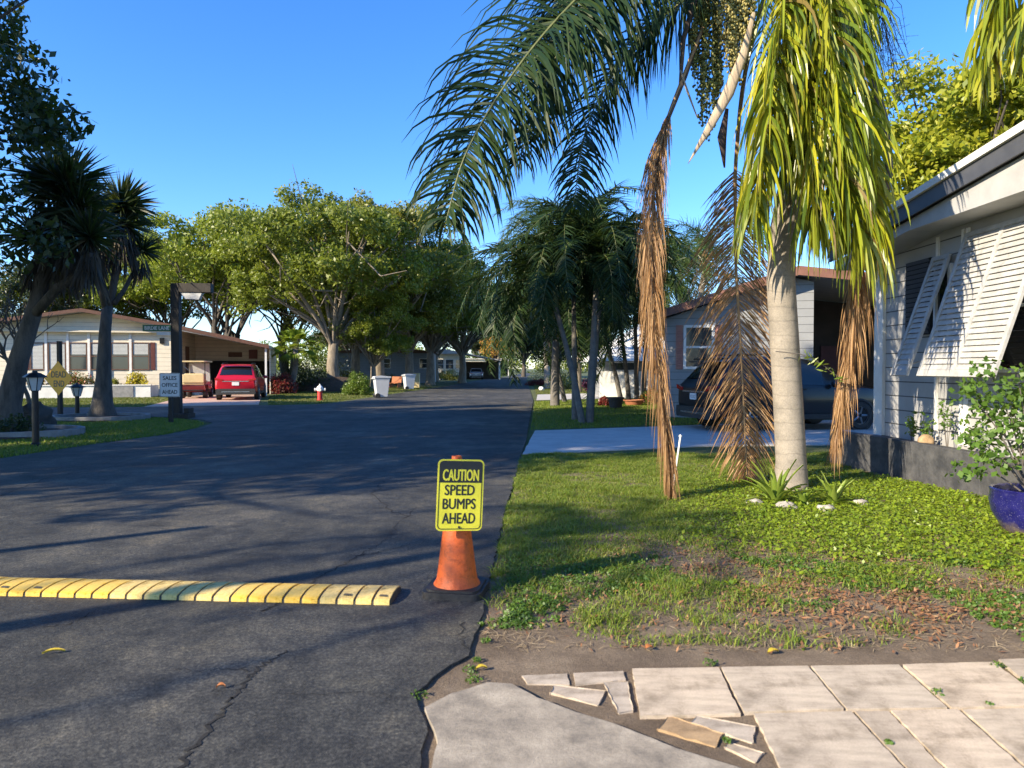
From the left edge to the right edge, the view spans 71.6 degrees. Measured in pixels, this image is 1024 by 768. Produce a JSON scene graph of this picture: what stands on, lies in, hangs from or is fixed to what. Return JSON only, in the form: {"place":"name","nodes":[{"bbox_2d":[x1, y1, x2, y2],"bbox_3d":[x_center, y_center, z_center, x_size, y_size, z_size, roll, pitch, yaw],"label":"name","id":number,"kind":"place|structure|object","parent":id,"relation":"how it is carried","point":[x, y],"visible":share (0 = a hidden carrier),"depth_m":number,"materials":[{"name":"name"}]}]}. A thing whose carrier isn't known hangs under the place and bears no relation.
{"place":"outdoors","nodes":[
{"label":"outdoors","id":0,"kind":"place"},
{"bbox_2d":[145,394,260,406],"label":"driveway","id":1,"kind":"structure","parent":0,"point":[199,400],"depth_m":31.87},
{"bbox_2d":[182,361,213,397],"bbox_3d":[-16.022,-0.244,36.090,1.240,1.870,2.667,0,1,-14],"label":"golf cart","id":2,"kind":"object","parent":1,"relation":"on","point":[196,377],"visible":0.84,"depth_m":35.43,"materials":[{"name":"red paint"}]},
{"bbox_2d":[215,363,267,399],"bbox_3d":[-13.343,-0.143,35.132,2.260,1.806,4.650,0,1,-13],"label":"parked car","id":3,"kind":"object","parent":1,"relation":"on","point":[239,379],"visible":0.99,"depth_m":33.08,"materials":[{"name":"red paint"}]},
{"bbox_2d":[0,373,532,767],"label":"road","id":4,"kind":"structure","parent":0,"point":[110,686],"depth_m":5.12,"materials":[{"name":"asphalt"}]},
{"bbox_2d":[0,577,400,604],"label":"speed bump","id":5,"kind":"object","parent":4,"relation":"on","point":[216,591],"visible":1,"depth_m":4.59},
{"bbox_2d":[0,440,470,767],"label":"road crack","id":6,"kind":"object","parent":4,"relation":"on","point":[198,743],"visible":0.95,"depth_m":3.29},
{"bbox_2d":[371,376,390,397],"bbox_3d":[-6.607,0.147,35.793,0.903,1.123,0.690,-1,1,-22],"label":"wheelie bin","id":7,"kind":"object","parent":4,"relation":"on","point":[381,386],"visible":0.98,"depth_m":35.55,"materials":[{"name":"plastic"}]},
{"bbox_2d":[423,455,489,601],"bbox_3d":[-0.365,0.924,4.702,0.385,0.900,0.385,0,1,9],"label":"traffic cone","id":8,"kind":"object","parent":4,"relation":"on","point":[456,578],"visible":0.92,"depth_m":4.60,"materials":[{"name":"plastic"}]},
{"bbox_2d":[435,459,483,530],"bbox_3d":[-0.333,0.715,4.570,0.305,0.457,0.009,3,-3,-17],"label":"caution sign","id":9,"kind":"object","parent":8,"relation":"attached to","point":[459,501],"visible":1,"depth_m":4.57,"materials":[{"name":"yellow metal"}]},
{"bbox_2d":[0,369,831,523],"bbox_3d":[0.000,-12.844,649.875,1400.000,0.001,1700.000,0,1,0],"label":"ground","id":10,"kind":"structure","parent":0,"point":[443,383],"depth_m":18.97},
{"bbox_2d":[0,287,59,402],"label":"bare tree","id":11,"kind":"object","parent":10,"relation":"on","point":[3,355],"visible":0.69,"depth_m":20.52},
{"bbox_2d":[22,370,46,445],"bbox_3d":[-9.187,0.468,13.691,0.430,1.460,0.372,0,1,-20],"label":"lantern lamp","id":12,"kind":"object","parent":10,"relation":"on","point":[34,379],"visible":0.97,"depth_m":13.64,"materials":[{"name":"black metal"}]},
{"bbox_2d":[22,401,56,424],"bbox_3d":[-11.564,0.864,17.242,0.795,0.901,0.718,0,1,0],"label":"boulder","id":13,"kind":"object","parent":10,"relation":"on","point":[46,417],"visible":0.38,"depth_m":17.12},
{"bbox_2d":[0,425,84,439],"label":"ring bed","id":14,"kind":"object","parent":10,"relation":"on","point":[53,431],"visible":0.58,"depth_m":15.38,"materials":[{"name":"concrete"}]},
{"bbox_2d":[0,412,45,431],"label":"shade shrub","id":15,"kind":"object","parent":14,"relation":"on","point":[21,426],"visible":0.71,"depth_m":15.32,"materials":[{"name":"green plant"}]},
{"bbox_2d":[0,139,128,425],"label":"yucca tree","id":16,"kind":"object","parent":14,"relation":"on","point":[77,201],"visible":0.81,"depth_m":16.17,"materials":[{"name":"green plant"}]},
{"bbox_2d":[0,0,99,284],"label":"broadleaf tree","id":17,"kind":"object","parent":10,"relation":"on","point":[26,96],"visible":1,"depth_m":13.97,"materials":[{"name":"green plant"}]},
{"bbox_2d":[0,262,100,317],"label":"broadleaf tree","id":18,"kind":"object","parent":10,"relation":"on","point":[4,280],"visible":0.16,"depth_m":54.63,"materials":[{"name":"green plant"}]},
{"bbox_2d":[45,341,71,414],"bbox_3d":[-14.246,-0.171,22.378,1.080,2.354,0.118,0,1,14],"label":"dead end sign","id":19,"kind":"object","parent":10,"relation":"on","point":[58,378],"visible":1,"depth_m":22.33,"materials":[{"name":"yellow metal"}]},
{"bbox_2d":[23,384,158,397],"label":"planter wall","id":20,"kind":"structure","parent":10,"relation":"on","point":[131,391],"depth_m":36.05,"materials":[{"name":"white paint"}]},
{"bbox_2d":[15,268,170,321],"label":"broadleaf tree","id":21,"kind":"object","parent":10,"relation":"on","point":[120,308],"visible":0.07,"depth_m":58.04,"materials":[{"name":"green plant"}]},
{"bbox_2d":[22,396,167,406],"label":"lawn grass","id":22,"kind":"structure","parent":10,"relation":"on","point":[84,401],"depth_m":31.55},
{"bbox_2d":[52,412,150,421],"bbox_3d":[-12.028,0.982,20.787,2.473,0.160,2.443,1,2,44],"label":"ring bed","id":23,"kind":"object","parent":10,"relation":"on","point":[84,417],"visible":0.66,"depth_m":20.15,"materials":[{"name":"concrete"}]},
{"bbox_2d":[87,168,164,416],"bbox_3d":[-11.475,-2.554,20.495,2.954,7.401,2.323,-1,2,-34],"label":"yucca tree","id":24,"kind":"object","parent":23,"relation":"on","point":[132,208],"visible":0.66,"depth_m":20.50,"materials":[{"name":"green plant"}]},
{"bbox_2d":[0,416,205,457],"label":"lawn grass","id":25,"kind":"structure","parent":10,"relation":"on","point":[134,425],"depth_m":16.09,"materials":[{"name":"plant"}]},
{"bbox_2d":[0,308,285,395],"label":"mobile home","id":26,"kind":"object","parent":10,"relation":"on","point":[135,347],"visible":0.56,"depth_m":37.83,"materials":[{"name":"beige"}]},
{"bbox_2d":[30,342,44,369],"bbox_3d":[-24.618,-1.442,36.832,0.656,1.424,0.050,0,1,-14],"label":"window","id":27,"kind":"structure","parent":26,"relation":"in","point":[37,361],"depth_m":36.84,"materials":[{"name":"white glass"}]},
{"bbox_2d":[69,342,87,369],"bbox_3d":[-22.764,-1.460,37.291,0.855,1.441,0.050,0,1,-14],"label":"window","id":28,"kind":"structure","parent":26,"relation":"in","point":[77,350],"depth_m":37.29,"materials":[{"name":"grey glass"}]},
{"bbox_2d":[111,342,128,369],"bbox_3d":[-20.843,-1.478,37.770,0.879,1.460,0.050,0,1,-14],"label":"window","id":29,"kind":"structure","parent":26,"relation":"in","point":[119,350],"depth_m":37.77,"materials":[{"name":"grey glass"}]},
{"bbox_2d":[132,342,149,369],"bbox_3d":[-19.866,-1.488,38.014,0.860,1.469,0.050,0,1,-14],"label":"window","id":30,"kind":"structure","parent":26,"relation":"in","point":[140,350],"depth_m":38.02,"materials":[{"name":"grey glass"}]},
{"bbox_2d":[79,229,233,327],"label":"broadleaf tree","id":31,"kind":"object","parent":10,"relation":"on","point":[139,300],"visible":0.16,"depth_m":57.99,"materials":[{"name":"green plant"}]},
{"bbox_2d":[159,373,179,422],"bbox_3d":[-9.373,0.384,19.506,0.550,1.372,0.114,0,1,-3],"label":"sales office sign","id":32,"kind":"object","parent":10,"relation":"on","point":[169,385],"visible":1,"depth_m":19.45,"materials":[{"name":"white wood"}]},
{"bbox_2d":[170,283,213,418],"bbox_3d":[-9.552,-0.979,21.202,1.210,4.021,0.600,0,1,-4],"label":"street lamp","id":33,"kind":"object","parent":10,"relation":"on","point":[189,291],"visible":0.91,"depth_m":21.05,"materials":[{"name":"black metal"}]},
{"bbox_2d":[121,201,319,338],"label":"broadleaf tree","id":34,"kind":"object","parent":10,"relation":"on","point":[203,256],"visible":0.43,"depth_m":50.07,"materials":[{"name":"green plant"}]},
{"bbox_2d":[205,236,309,377],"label":"broadleaf tree","id":35,"kind":"object","parent":10,"relation":"on","point":[281,364],"visible":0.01,"depth_m":67.35,"materials":[{"name":"green plant"}]},
{"bbox_2d":[267,372,298,393],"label":"garden shrub","id":36,"kind":"object","parent":10,"relation":"on","point":[282,382],"visible":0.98,"depth_m":41.23,"materials":[{"name":"red plant"}]},
{"bbox_2d":[270,328,322,391],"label":"fan palm","id":37,"kind":"object","parent":10,"relation":"on","point":[292,335],"visible":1,"depth_m":42.19,"materials":[{"name":"green plant"}]},
{"bbox_2d":[278,359,332,391],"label":"garden shrub","id":38,"kind":"object","parent":10,"relation":"on","point":[300,379],"visible":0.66,"depth_m":45.20,"materials":[{"name":"green plant"}]},
{"bbox_2d":[296,377,373,391],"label":"mulch mound","id":39,"kind":"object","parent":10,"relation":"on","point":[335,384],"visible":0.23,"depth_m":44.98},
{"bbox_2d":[204,164,441,376],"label":"broadleaf tree","id":40,"kind":"object","parent":39,"relation":"on","point":[346,264],"visible":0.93,"depth_m":45.31,"materials":[{"name":"green plant"}]},
{"bbox_2d":[280,219,419,373],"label":"broadleaf tree","id":41,"kind":"object","parent":10,"relation":"on","point":[355,359],"visible":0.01,"depth_m":61.72,"materials":[{"name":"green plant"}]},
{"bbox_2d":[268,386,432,404],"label":"lawn grass","id":42,"kind":"structure","parent":10,"relation":"on","point":[306,397],"depth_m":36.73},
{"bbox_2d":[340,371,373,394],"bbox_3d":[-8.647,-0.011,39.681,1.850,1.481,1.747,0,1,0],"label":"clipped bush","id":43,"kind":"object","parent":10,"relation":"on","point":[356,384],"visible":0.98,"depth_m":39.32,"materials":[{"name":"green plant"}]},
{"bbox_2d":[312,287,430,387],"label":"broadleaf tree","id":44,"kind":"object","parent":10,"relation":"on","point":[381,338],"visible":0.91,"depth_m":48.49,"materials":[{"name":"green plant"}]},
{"bbox_2d":[338,347,438,382],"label":"mobile home","id":45,"kind":"object","parent":10,"relation":"on","point":[397,367],"visible":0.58,"depth_m":71.99,"materials":[{"name":"grey"}]},
{"bbox_2d":[293,187,485,375],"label":"broadleaf tree","id":46,"kind":"object","parent":10,"relation":"on","point":[441,323],"visible":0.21,"depth_m":53.80,"materials":[{"name":"green plant"}]},
{"bbox_2d":[347,227,482,373],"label":"broadleaf tree","id":47,"kind":"object","parent":10,"relation":"on","point":[448,300],"visible":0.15,"depth_m":58.05,"materials":[{"name":"green plant"}]},
{"bbox_2d":[259,332,587,372],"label":"wood","id":48,"kind":"object","parent":10,"relation":"on","point":[519,364],"visible":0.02,"depth_m":231.66,"materials":[{"name":"green plant"}]},
{"bbox_2d":[404,238,502,384],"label":"broadleaf tree","id":49,"kind":"object","parent":10,"relation":"on","point":[431,343],"visible":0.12,"depth_m":62.55,"materials":[{"name":"green plant"}]},
{"bbox_2d":[418,256,507,382],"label":"broadleaf tree","id":50,"kind":"object","parent":10,"relation":"on","point":[462,349],"visible":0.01,"depth_m":71.58,"materials":[{"name":"green plant"}]},
{"bbox_2d":[438,349,500,379],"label":"mobile home","id":51,"kind":"object","parent":10,"relation":"on","point":[449,359],"visible":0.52,"depth_m":95.07,"materials":[{"name":"beige"}]},
{"bbox_2d":[451,231,590,401],"bbox_3d":[1.123,-2.869,31.043,7.299,7.566,6.877,1,2,43],"label":"palm tree","id":52,"kind":"object","parent":10,"relation":"on","point":[488,299],"visible":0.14,"depth_m":30.48,"materials":[{"name":"green plant"}]},
{"bbox_2d":[492,194,559,388],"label":"palm tree","id":53,"kind":"object","parent":10,"relation":"on","point":[546,367],"visible":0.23,"depth_m":51.59,"materials":[{"name":"green plant"}]},
{"bbox_2d":[501,295,590,382],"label":"broadleaf tree","id":54,"kind":"object","parent":10,"relation":"on","point":[538,351],"visible":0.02,"depth_m":62.18,"materials":[{"name":"green plant"}]},
{"bbox_2d":[466,215,639,422],"bbox_3d":[1.180,-1.819,20.063,5.293,5.952,4.970,1,1,27],"label":"palm tree","id":55,"kind":"object","parent":10,"relation":"on","point":[544,278],"visible":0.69,"depth_m":19.59,"materials":[{"name":"green plant"}]},
{"bbox_2d":[480,269,649,405],"bbox_3d":[1.933,-1.890,28.343,6.944,5.998,6.576,-1,1,-29],"label":"palm tree","id":56,"kind":"object","parent":10,"relation":"on","point":[554,390],"visible":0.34,"depth_m":27.83,"materials":[{"name":"green plant"}]},
{"bbox_2d":[491,189,659,419],"bbox_3d":[1.896,-2.366,22.293,5.110,6.948,5.552,0,1,0],"label":"palm tree","id":57,"kind":"object","parent":10,"relation":"on","point":[574,345],"visible":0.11,"depth_m":21.39,"materials":[{"name":"green plant"}]},
{"bbox_2d":[425,682,739,767],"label":"concrete pad","id":58,"kind":"object","parent":10,"relation":"on","point":[495,725],"visible":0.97,"depth_m":2.82,"materials":[{"name":"concrete"}]},
{"bbox_2d":[535,275,650,396],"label":"palm tree","id":59,"kind":"object","parent":10,"relation":"on","point":[617,382],"visible":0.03,"depth_m":31.59,"materials":[{"name":"green plant"}]},
{"bbox_2d":[496,188,691,422],"bbox_3d":[2.156,-2.009,19.948,5.293,6.338,5.341,0,1,0],"label":"palm tree","id":60,"kind":"object","parent":10,"relation":"on","point":[613,232],"visible":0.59,"depth_m":19.20,"materials":[{"name":"green plant"}]},
{"bbox_2d":[513,179,698,405],"bbox_3d":[2.670,-2.351,21.347,5.753,6.958,5.236,0,1,0],"label":"palm tree","id":61,"kind":"object","parent":10,"relation":"on","point":[624,187],"visible":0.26,"depth_m":20.60,"materials":[{"name":"green plant"}]},
{"bbox_2d":[531,398,699,429],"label":"lawn grass","id":62,"kind":"structure","parent":10,"relation":"on","point":[629,409],"depth_m":21.70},
{"bbox_2d":[583,325,664,397],"bbox_3d":[8.005,-1.788,40.270,7.582,4.798,9.400,0,1,0],"label":"mobile home","id":63,"kind":"object","parent":10,"relation":"on","point":[606,386],"visible":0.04,"depth_m":35.62,"materials":[{"name":"white metal"}]},
{"bbox_2d":[563,283,686,398],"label":"palm tree","id":64,"kind":"object","parent":10,"relation":"on","point":[627,383],"visible":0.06,"depth_m":31.31,"materials":[{"name":"green plant"}]},
{"bbox_2d":[599,249,706,398],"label":"palm tree","id":65,"kind":"object","parent":10,"relation":"on","point":[636,382],"visible":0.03,"depth_m":31.68,"materials":[{"name":"green plant"}]},
{"bbox_2d":[605,235,711,394],"bbox_3d":[6.214,-2.805,31.718,5.534,7.409,6.153,0,1,0],"label":"palm tree","id":66,"kind":"object","parent":10,"relation":"on","point":[644,378],"visible":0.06,"depth_m":31.17,"materials":[{"name":"green plant"}]},
{"bbox_2d":[632,667,740,718],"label":"paving slab","id":67,"kind":"structure","parent":10,"relation":"on","point":[663,693],"depth_m":3.23,"materials":[{"name":"concrete"}]},
{"bbox_2d":[635,213,764,328],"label":"palm tree","id":68,"kind":"object","parent":10,"relation":"on","point":[683,259],"visible":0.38,"depth_m":25.35,"materials":[{"name":"green plant"}]},
{"bbox_2d":[660,266,874,418],"bbox_3d":[10.271,-1.267,25.685,9.880,4.400,11.860,0,1,13],"label":"mobile home","id":69,"kind":"object","parent":10,"relation":"on","point":[820,305],"visible":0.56,"depth_m":21.34,"materials":[{"name":"grey"}]},
{"bbox_2d":[683,325,714,368],"bbox_3d":[5.581,-1.103,21.233,0.897,1.326,0.050,0,1,13],"label":"window","id":70,"kind":"structure","parent":69,"relation":"in","point":[689,362],"depth_m":21.26,"materials":[{"name":"glass"}]},
{"bbox_2d":[820,346,845,376],"bbox_3d":[11.545,-0.263,25.490,0.900,2.200,0.090,0,1,13],"label":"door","id":71,"kind":"structure","parent":69,"relation":"in","point":[828,354],"depth_m":25.45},
{"bbox_2d":[721,666,843,715],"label":"paving slab","id":72,"kind":"structure","parent":10,"relation":"on","point":[771,689],"depth_m":3.26,"materials":[{"name":"stone"}]},
{"bbox_2d":[754,711,903,767],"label":"paving slab","id":73,"kind":"structure","parent":10,"relation":"on","point":[834,739],"depth_m":2.82,"materials":[{"name":"stone"}]},
{"bbox_2d":[811,664,946,711],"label":"paving slab","id":74,"kind":"structure","parent":10,"relation":"on","point":[854,688],"depth_m":3.28,"materials":[{"name":"stone"}]},
{"bbox_2d":[855,711,942,767],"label":"paving slab","id":75,"kind":"structure","parent":10,"relation":"on","point":[907,749],"depth_m":2.83,"materials":[{"name":"stone"}]},
{"bbox_2d":[826,47,1023,228],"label":"broadleaf tree","id":76,"kind":"object","parent":10,"relation":"on","point":[1013,95],"visible":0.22,"depth_m":18.58,"materials":[{"name":"green plant"}]},
{"bbox_2d":[829,120,1023,456],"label":"mobile home","id":77,"kind":"object","parent":10,"relation":"on","point":[950,310],"visible":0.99,"depth_m":8.93,"materials":[{"name":"white"}]},
{"bbox_2d":[905,257,933,334],"bbox_3d":[5.821,-1.234,10.180,0.070,1.066,0.613,0,1,0],"label":"louvred window","id":78,"kind":"structure","parent":77,"relation":"in","point":[916,271],"depth_m":10.22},
{"bbox_2d":[933,263,953,364],"bbox_3d":[5.835,-0.888,9.623,0.050,1.450,0.360,0,1,0],"label":"window","id":79,"kind":"structure","parent":77,"relation":"in","point":[942,289],"depth_m":9.62,"materials":[{"name":"white paint"}]},
{"bbox_2d":[966,238,1023,372],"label":"window","id":80,"kind":"structure","parent":77,"relation":"in","point":[1013,355],"depth_m":8.31,"materials":[{"name":"white paint"}]},
{"bbox_2d":[829,430,1023,495],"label":"planter wall","id":81,"kind":"structure","parent":10,"relation":"on","point":[925,463],"depth_m":9.38,"materials":[{"name":"concrete"}]},
{"bbox_2d":[891,709,1023,767],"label":"paving slab","id":82,"kind":"structure","parent":10,"relation":"on","point":[951,738],"depth_m":2.83,"materials":[{"name":"stone"}]},
{"bbox_2d":[892,56,1023,191],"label":"broadleaf tree","id":83,"kind":"object","parent":10,"relation":"on","point":[949,145],"visible":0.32,"depth_m":17.65,"materials":[{"name":"green plant"}]},
{"bbox_2d":[903,662,1023,710],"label":"paving slab","id":84,"kind":"structure","parent":10,"relation":"on","point":[968,685],"depth_m":3.32,"materials":[{"name":"stone"}]},
{"bbox_2d":[962,708,1023,766],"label":"paving slab","id":85,"kind":"structure","parent":10,"relation":"on","point":[1003,728],"depth_m":2.94,"materials":[{"name":"stone"}]},
{"bbox_2d":[998,658,1023,680],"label":"paving slab","id":86,"kind":"structure","parent":10,"relation":"on","point":[1014,667],"depth_m":3.53,"materials":[{"name":"stone"}]},
{"bbox_2d":[0,0,1023,368],"label":"sky","id":87,"kind":"structure","parent":0,"point":[206,102],"materials":[{"name":"blue"}]},
{"bbox_2d":[523,420,880,454],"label":"driveway","id":88,"kind":"structure","parent":0,"point":[599,439],"depth_m":15.20,"materials":[{"name":"concrete"}]},
{"bbox_2d":[676,354,873,431],"bbox_3d":[6.726,0.199,17.752,4.830,1.888,2.320,0,1,-12],"label":"parked car","id":89,"kind":"object","parent":88,"relation":"on","point":[819,388],"visible":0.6,"depth_m":16.95,"materials":[{"name":"black paint"}]},
{"bbox_2d":[415,454,1023,767],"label":"soil","id":90,"kind":"structure","parent":0,"point":[512,664],"depth_m":3.89,"materials":[{"name":"soil"}]},
{"bbox_2d":[522,674,569,685],"bbox_3d":[0.160,1.429,3.405,0.225,0.032,0.120,0,1,0],"label":"stepping stone","id":91,"kind":"object","parent":90,"relation":"on","point":[555,679],"visible":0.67,"depth_m":3.40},
{"bbox_2d":[550,685,605,705],"bbox_3d":[0.293,1.432,3.251,0.247,0.041,0.150,0,1,21],"label":"stepping stone","id":92,"kind":"object","parent":90,"relation":"on","point":[594,697],"visible":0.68,"depth_m":3.25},
{"bbox_2d":[573,671,625,685],"bbox_3d":[0.422,1.427,3.415,0.264,0.035,0.125,0,1,-6],"label":"stepping stone","id":93,"kind":"object","parent":90,"relation":"on","point":[586,678],"visible":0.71,"depth_m":3.41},
{"bbox_2d":[603,682,633,714],"bbox_3d":[0.491,1.432,3.216,0.118,0.042,0.309,0,1,0],"label":"stepping stone","id":94,"kind":"object","parent":90,"relation":"on","point":[619,694],"visible":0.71,"depth_m":3.22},
{"bbox_2d":[657,716,723,747],"bbox_3d":[0.736,1.440,2.914,0.250,0.041,0.142,1,2,34],"label":"slab","id":95,"kind":"object","parent":90,"relation":"on","point":[684,729],"visible":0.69,"depth_m":2.91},
{"bbox_2d":[400,0,989,500],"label":"queen palm","id":96,"kind":"object","parent":90,"relation":"on","point":[820,60],"visible":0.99,"depth_m":7.96,"materials":[{"name":"green plant"}]},
{"bbox_2d":[410,621,1023,744],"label":"weeds","id":97,"kind":"object","parent":90,"relation":"on","point":[725,739],"visible":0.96,"depth_m":3.41,"materials":[{"name":"green plant"}]},
{"bbox_2d":[691,716,755,743],"bbox_3d":[0.890,1.438,2.951,0.266,0.042,0.137,1,2,35],"label":"broken paving stone","id":98,"kind":"object","parent":90,"relation":"on","point":[740,731],"visible":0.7,"depth_m":2.94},
{"bbox_2d":[724,743,763,762],"bbox_3d":[0.895,1.444,2.759,0.138,0.040,0.090,1,2,39],"label":"broken paving stone","id":99,"kind":"object","parent":90,"relation":"on","point":[751,755],"visible":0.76,"depth_m":2.75,"materials":[{"name":"stone"}]},
{"bbox_2d":[476,450,1023,650],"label":"lawn grass","id":100,"kind":"structure","parent":90,"relation":"on","point":[638,464],"depth_m":6.28,"materials":[{"name":"plant"}]},
{"bbox_2d":[478,534,1023,652],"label":"dry straw","id":101,"kind":"object","parent":90,"relation":"on","point":[735,647],"visible":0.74,"depth_m":4.20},
{"bbox_2d":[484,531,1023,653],"bbox_3d":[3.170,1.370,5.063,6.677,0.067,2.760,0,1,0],"label":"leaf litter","id":102,"kind":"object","parent":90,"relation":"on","point":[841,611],"visible":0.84,"depth_m":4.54,"materials":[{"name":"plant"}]},
{"bbox_2d":[488,551,1023,640],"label":"weeds","id":103,"kind":"object","parent":90,"relation":"on","point":[524,615],"visible":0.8,"depth_m":4.85,"materials":[{"name":"green plant"}]},
{"bbox_2d":[739,459,827,502],"bbox_3d":[3.013,1.075,7.912,0.905,0.511,0.704,0,1,14],"label":"bromeliad","id":104,"kind":"object","parent":90,"relation":"on","point":[776,492],"visible":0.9,"depth_m":7.85,"materials":[{"name":"green plant"}]},
{"bbox_2d":[806,471,855,504],"bbox_3d":[3.519,1.149,7.757,0.497,0.370,0.504,1,2,34],"label":"bromeliad","id":105,"kind":"object","parent":90,"relation":"on","point":[833,494],"visible":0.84,"depth_m":7.70,"materials":[{"name":"green plant"}]},
{"bbox_2d":[668,467,1023,597],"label":"ground cover","id":106,"kind":"object","parent":90,"relation":"on","point":[924,499],"visible":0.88,"depth_m":6.71,"materials":[{"name":"green plant"}]},
{"bbox_2d":[962,0,1023,112],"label":"queen palm","id":107,"kind":"object","parent":90,"relation":"on","point":[999,30],"visible":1,"depth_m":5.12,"materials":[{"name":"green plant"}]},
{"bbox_2d":[988,483,1023,535],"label":"plant pot","id":108,"kind":"object","parent":90,"relation":"on","point":[1006,502],"visible":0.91,"depth_m":6.31,"materials":[{"name":"ceramic"}]},
{"bbox_2d":[944,356,1023,492],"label":"hibiscus","id":109,"kind":"object","parent":108,"relation":"on","point":[1014,396],"visible":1,"depth_m":6.38,"materials":[{"name":"green plant"}]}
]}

